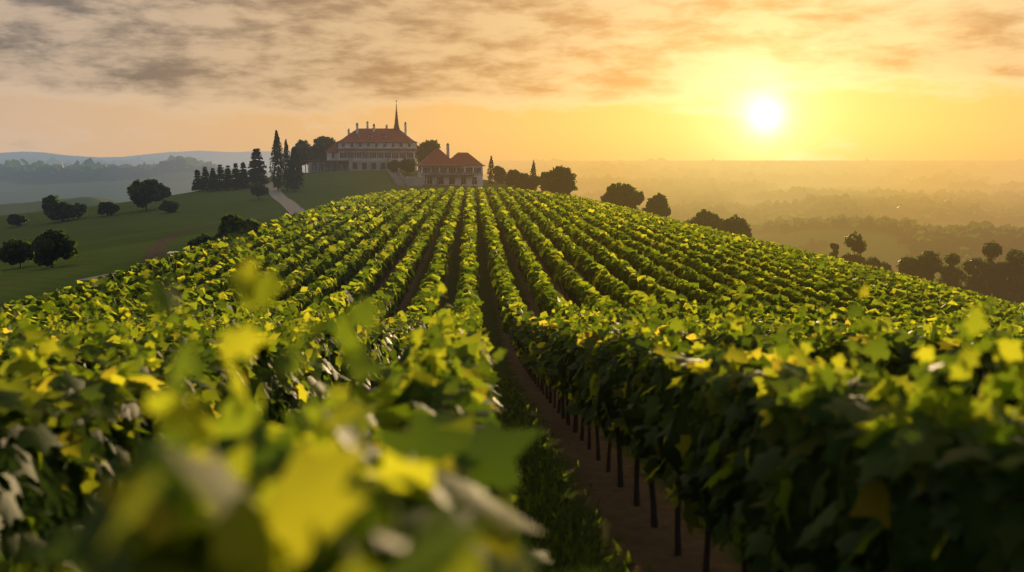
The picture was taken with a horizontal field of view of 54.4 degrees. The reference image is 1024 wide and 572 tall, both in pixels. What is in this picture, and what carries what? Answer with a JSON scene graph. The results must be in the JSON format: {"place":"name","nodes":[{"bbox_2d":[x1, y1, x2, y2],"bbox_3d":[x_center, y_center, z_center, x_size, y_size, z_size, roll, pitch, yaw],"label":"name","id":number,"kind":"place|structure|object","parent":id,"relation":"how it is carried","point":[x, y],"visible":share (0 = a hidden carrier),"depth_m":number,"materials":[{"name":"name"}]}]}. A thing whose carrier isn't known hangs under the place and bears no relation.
{"place":"outdoors","nodes":[
{"label":"outdoors","id":0,"kind":"place"},
{"bbox_2d":[143,225,219,262],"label":"dirt track","id":1,"kind":"structure","parent":0,"point":[157,249],"depth_m":125.39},
{"bbox_2d":[74,182,304,280],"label":"gravel road","id":2,"kind":"structure","parent":0,"point":[291,207],"depth_m":250.72,"materials":[{"name":"grey gravel"}]},
{"bbox_2d":[0,151,1023,571],"bbox_3d":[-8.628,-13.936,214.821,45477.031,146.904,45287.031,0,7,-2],"label":"terrain","id":3,"kind":"structure","parent":0,"point":[128,233],"depth_m":120.14,"materials":[{"name":"green plant"}]},
{"bbox_2d":[304,101,418,172],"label":"chateau","id":4,"kind":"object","parent":3,"relation":"on","point":[367,148],"depth_m":326.31,"materials":[{"name":"paint"}]},
{"bbox_2d":[386,168,406,185],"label":"road","id":5,"kind":"structure","parent":3,"relation":"on","point":[398,177],"depth_m":305.43,"materials":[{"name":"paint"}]},
{"bbox_2d":[406,143,484,186],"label":"house","id":6,"kind":"structure","parent":3,"relation":"on","point":[437,166],"depth_m":297.92,"materials":[{"name":"paint"}]},
{"bbox_2d":[0,186,1023,334],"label":"vineyard rows","id":7,"kind":"object","parent":3,"relation":"on","point":[585,225],"visible":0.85,"depth_m":73.00,"materials":[{"name":"green plant"}]},
{"bbox_2d":[0,211,1023,571],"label":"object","id":8,"kind":"object","parent":3,"relation":"on","point":[914,541],"visible":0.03,"depth_m":4.87,"materials":[{"name":"green plant"}]},
{"bbox_2d":[0,320,1023,571],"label":"vine leaves","id":9,"kind":"object","parent":8,"relation":"attached to","point":[428,490],"visible":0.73,"depth_m":3.80,"materials":[{"name":"green plant"}]},
{"bbox_2d":[0,228,1023,565],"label":"vine shoots","id":10,"kind":"object","parent":8,"relation":"attached to","point":[188,428],"visible":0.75,"depth_m":3.93,"materials":[{"name":"green plant"}]},
{"bbox_2d":[0,306,1023,427],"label":"vine leaves","id":11,"kind":"object","parent":8,"relation":"attached to","point":[541,327],"visible":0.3,"depth_m":18.37,"materials":[{"name":"green plant"}]},
{"bbox_2d":[0,155,1023,302],"bbox_3d":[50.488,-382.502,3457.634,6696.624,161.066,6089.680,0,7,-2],"label":"hills","id":12,"kind":"structure","parent":3,"relation":"on","point":[712,186],"depth_m":2072.09,"materials":[{"name":"green plant"}]},
{"bbox_2d":[0,130,1023,302],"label":"trees","id":13,"kind":"object","parent":3,"relation":"on","point":[49,247],"depth_m":258.44,"materials":[{"name":"green plant"}]},
{"bbox_2d":[368,377,741,571],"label":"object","id":14,"kind":"object","parent":3,"relation":"on","point":[572,556],"depth_m":11.45,"materials":[{"name":"green plant"}]},
{"bbox_2d":[365,240,748,571],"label":"vine trunks","id":15,"kind":"object","parent":3,"relation":"on","point":[653,511],"visible":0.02,"depth_m":12.81,"materials":[{"name":"brown wood"}]},
{"bbox_2d":[0,0,1023,160],"label":"sky","id":16,"kind":"structure","parent":0,"point":[503,80],"materials":[{"name":"orange"}]}
]}

